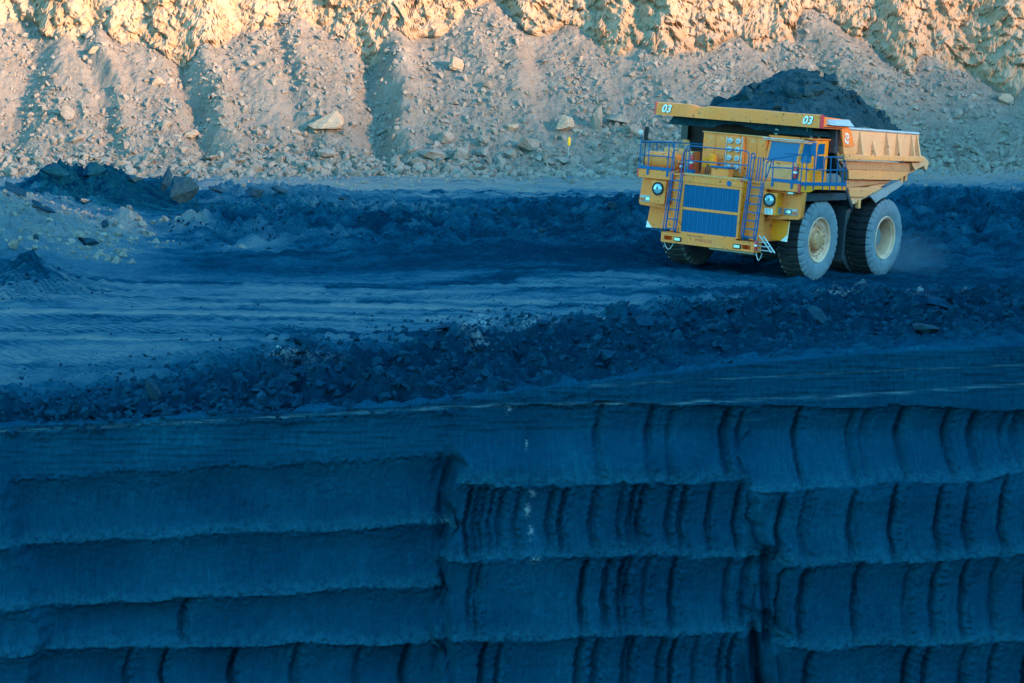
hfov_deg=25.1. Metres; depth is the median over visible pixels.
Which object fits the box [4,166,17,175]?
rock
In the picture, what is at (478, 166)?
rock
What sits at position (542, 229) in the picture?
boulder
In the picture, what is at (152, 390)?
coal block
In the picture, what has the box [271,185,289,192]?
boulder
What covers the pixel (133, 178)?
boulder
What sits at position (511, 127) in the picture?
boulder
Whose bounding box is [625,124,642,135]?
boulder
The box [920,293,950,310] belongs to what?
coal block
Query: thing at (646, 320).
coal block
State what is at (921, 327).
coal block
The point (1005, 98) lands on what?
boulder
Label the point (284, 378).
coal block
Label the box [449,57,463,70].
boulder
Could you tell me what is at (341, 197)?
boulder
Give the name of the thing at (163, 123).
boulder
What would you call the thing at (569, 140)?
marker post
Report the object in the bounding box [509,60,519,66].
rock
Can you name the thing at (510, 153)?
boulder
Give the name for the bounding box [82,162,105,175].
boulder
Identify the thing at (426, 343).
coal lump
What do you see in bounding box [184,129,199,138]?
boulder
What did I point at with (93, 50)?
boulder
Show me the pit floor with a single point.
(256, 295)
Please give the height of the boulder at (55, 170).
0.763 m
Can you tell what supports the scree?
on the hillside
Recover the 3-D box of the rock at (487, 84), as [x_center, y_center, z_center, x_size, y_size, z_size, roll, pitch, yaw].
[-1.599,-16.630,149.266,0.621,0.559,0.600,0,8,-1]
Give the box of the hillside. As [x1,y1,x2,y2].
[0,0,1023,177]
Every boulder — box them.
[5,181,26,196]
[8,240,17,248]
[32,199,55,212]
[39,163,69,177]
[60,105,74,119]
[70,134,84,141]
[73,230,86,237]
[78,238,99,244]
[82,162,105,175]
[88,46,98,53]
[101,220,108,227]
[127,175,143,181]
[152,76,164,85]
[157,119,171,127]
[160,8,167,18]
[161,167,172,190]
[169,176,198,202]
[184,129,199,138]
[208,186,227,192]
[244,186,263,196]
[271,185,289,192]
[308,111,343,130]
[314,148,337,157]
[338,196,347,199]
[419,148,448,160]
[437,130,454,143]
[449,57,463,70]
[454,147,468,159]
[476,135,489,143]
[503,149,516,158]
[505,123,518,130]
[517,137,540,151]
[538,228,547,231]
[555,115,574,129]
[590,106,601,129]
[605,113,630,122]
[608,201,617,209]
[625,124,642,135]
[952,108,962,118]
[998,93,1013,104]
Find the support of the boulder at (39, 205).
on the pit floor
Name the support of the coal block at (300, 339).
on the pit floor
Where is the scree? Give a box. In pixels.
[0,4,1023,178]
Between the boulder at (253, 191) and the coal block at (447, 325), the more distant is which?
the boulder at (253, 191)
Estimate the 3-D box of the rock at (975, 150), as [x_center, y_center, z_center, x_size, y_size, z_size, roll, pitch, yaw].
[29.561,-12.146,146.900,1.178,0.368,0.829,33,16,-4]
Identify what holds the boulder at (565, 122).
on the hillside
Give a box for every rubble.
[0,161,1023,442]
[0,164,1023,263]
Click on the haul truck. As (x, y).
(801, 205)
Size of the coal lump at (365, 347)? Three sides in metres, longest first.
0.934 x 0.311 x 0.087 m
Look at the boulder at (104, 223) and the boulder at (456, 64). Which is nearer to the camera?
the boulder at (104, 223)
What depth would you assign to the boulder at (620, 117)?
146.11 m
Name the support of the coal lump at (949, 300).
on the pit floor
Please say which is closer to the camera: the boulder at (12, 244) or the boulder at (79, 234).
the boulder at (12, 244)
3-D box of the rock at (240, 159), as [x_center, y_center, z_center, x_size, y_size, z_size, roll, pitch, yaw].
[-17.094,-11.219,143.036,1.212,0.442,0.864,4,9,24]
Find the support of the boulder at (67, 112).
on the hillside
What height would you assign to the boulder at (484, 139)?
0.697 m
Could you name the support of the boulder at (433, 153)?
on the hillside
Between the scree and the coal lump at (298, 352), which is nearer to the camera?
the coal lump at (298, 352)
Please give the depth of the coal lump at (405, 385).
59.34 m
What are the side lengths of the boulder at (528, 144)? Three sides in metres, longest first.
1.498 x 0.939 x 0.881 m
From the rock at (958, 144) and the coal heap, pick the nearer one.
the coal heap
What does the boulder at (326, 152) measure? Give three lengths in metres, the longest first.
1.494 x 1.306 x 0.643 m
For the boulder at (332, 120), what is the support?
on the hillside
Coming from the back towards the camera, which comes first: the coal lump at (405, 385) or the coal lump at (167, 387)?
the coal lump at (167, 387)
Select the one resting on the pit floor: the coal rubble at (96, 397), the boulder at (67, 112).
the coal rubble at (96, 397)
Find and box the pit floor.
[0,159,1023,422]
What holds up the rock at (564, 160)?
on the hillside
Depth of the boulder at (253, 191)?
120.51 m
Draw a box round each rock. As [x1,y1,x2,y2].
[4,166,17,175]
[204,154,218,160]
[231,157,247,163]
[246,60,254,65]
[349,121,356,127]
[390,156,399,163]
[409,159,422,165]
[441,164,456,172]
[474,145,488,156]
[475,163,488,169]
[483,81,491,86]
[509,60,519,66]
[554,156,568,163]
[953,141,964,148]
[968,146,979,154]
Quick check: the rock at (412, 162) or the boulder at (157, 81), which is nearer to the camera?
the rock at (412, 162)
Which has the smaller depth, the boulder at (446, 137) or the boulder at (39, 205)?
the boulder at (39, 205)
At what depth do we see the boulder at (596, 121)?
146.06 m
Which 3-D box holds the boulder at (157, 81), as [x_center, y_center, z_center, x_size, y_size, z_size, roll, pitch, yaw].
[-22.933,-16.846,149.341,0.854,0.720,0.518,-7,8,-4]
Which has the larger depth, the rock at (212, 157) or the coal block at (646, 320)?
the rock at (212, 157)
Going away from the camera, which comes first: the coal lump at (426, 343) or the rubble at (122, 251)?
the coal lump at (426, 343)
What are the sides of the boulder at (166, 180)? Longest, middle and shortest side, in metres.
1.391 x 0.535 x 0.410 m
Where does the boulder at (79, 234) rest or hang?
on the pit floor
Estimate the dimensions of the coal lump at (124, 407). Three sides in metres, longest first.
0.670 x 0.220 x 0.090 m
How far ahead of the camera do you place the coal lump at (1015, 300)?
70.42 m
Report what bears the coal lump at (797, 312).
on the pit floor
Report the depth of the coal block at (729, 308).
69.06 m
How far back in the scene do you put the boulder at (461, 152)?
142.72 m
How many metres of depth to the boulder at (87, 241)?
92.44 m
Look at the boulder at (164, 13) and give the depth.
152.49 m
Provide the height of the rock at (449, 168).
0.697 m
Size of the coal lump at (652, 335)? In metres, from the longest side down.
1.012 x 0.734 x 0.244 m
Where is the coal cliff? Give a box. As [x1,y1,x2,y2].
[0,333,1023,682]
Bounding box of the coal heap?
[667,66,900,136]
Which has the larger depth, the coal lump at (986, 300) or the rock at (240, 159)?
the rock at (240, 159)
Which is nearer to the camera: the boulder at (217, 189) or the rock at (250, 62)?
the boulder at (217, 189)
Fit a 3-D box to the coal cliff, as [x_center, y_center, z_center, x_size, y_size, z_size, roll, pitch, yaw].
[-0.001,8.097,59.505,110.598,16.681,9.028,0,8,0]
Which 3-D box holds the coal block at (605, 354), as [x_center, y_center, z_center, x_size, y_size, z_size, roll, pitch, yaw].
[2.415,0.397,61.064,0.531,0.436,1.470,-5,-3,-13]
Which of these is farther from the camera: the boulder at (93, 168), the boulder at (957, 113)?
the boulder at (957, 113)
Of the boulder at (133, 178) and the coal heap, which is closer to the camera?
the coal heap
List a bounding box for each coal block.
[145,377,160,401]
[275,373,297,383]
[285,334,317,348]
[434,322,453,329]
[598,349,615,361]
[621,315,665,326]
[725,305,740,313]
[808,306,826,323]
[912,323,939,332]
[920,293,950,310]
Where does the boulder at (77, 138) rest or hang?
on the hillside
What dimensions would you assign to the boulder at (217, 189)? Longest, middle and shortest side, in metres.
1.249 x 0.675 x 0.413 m
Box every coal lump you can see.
[119,405,136,411]
[159,381,184,391]
[207,391,228,396]
[249,388,263,393]
[294,350,305,354]
[361,344,369,350]
[401,382,411,389]
[422,341,438,347]
[649,331,670,340]
[696,324,718,329]
[790,309,801,314]
[946,297,953,304]
[982,297,991,302]
[1012,297,1021,303]
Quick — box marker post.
[567,137,570,155]
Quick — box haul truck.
[637,102,928,279]
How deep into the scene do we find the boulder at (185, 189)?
116.82 m
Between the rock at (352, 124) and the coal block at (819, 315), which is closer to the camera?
the coal block at (819, 315)
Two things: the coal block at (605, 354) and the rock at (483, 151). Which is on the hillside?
the rock at (483, 151)
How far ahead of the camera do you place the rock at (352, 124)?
147.11 m
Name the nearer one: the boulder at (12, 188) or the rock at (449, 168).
the boulder at (12, 188)
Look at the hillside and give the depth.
151.79 m
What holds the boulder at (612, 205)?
on the pit floor
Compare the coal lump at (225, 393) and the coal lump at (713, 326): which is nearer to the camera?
the coal lump at (225, 393)
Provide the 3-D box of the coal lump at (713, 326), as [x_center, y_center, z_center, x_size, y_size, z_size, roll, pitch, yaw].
[5.569,-0.407,64.590,0.464,0.189,1.289,2,0,-42]
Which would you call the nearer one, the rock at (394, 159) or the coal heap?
the coal heap
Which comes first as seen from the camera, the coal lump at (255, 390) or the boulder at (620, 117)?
the coal lump at (255, 390)

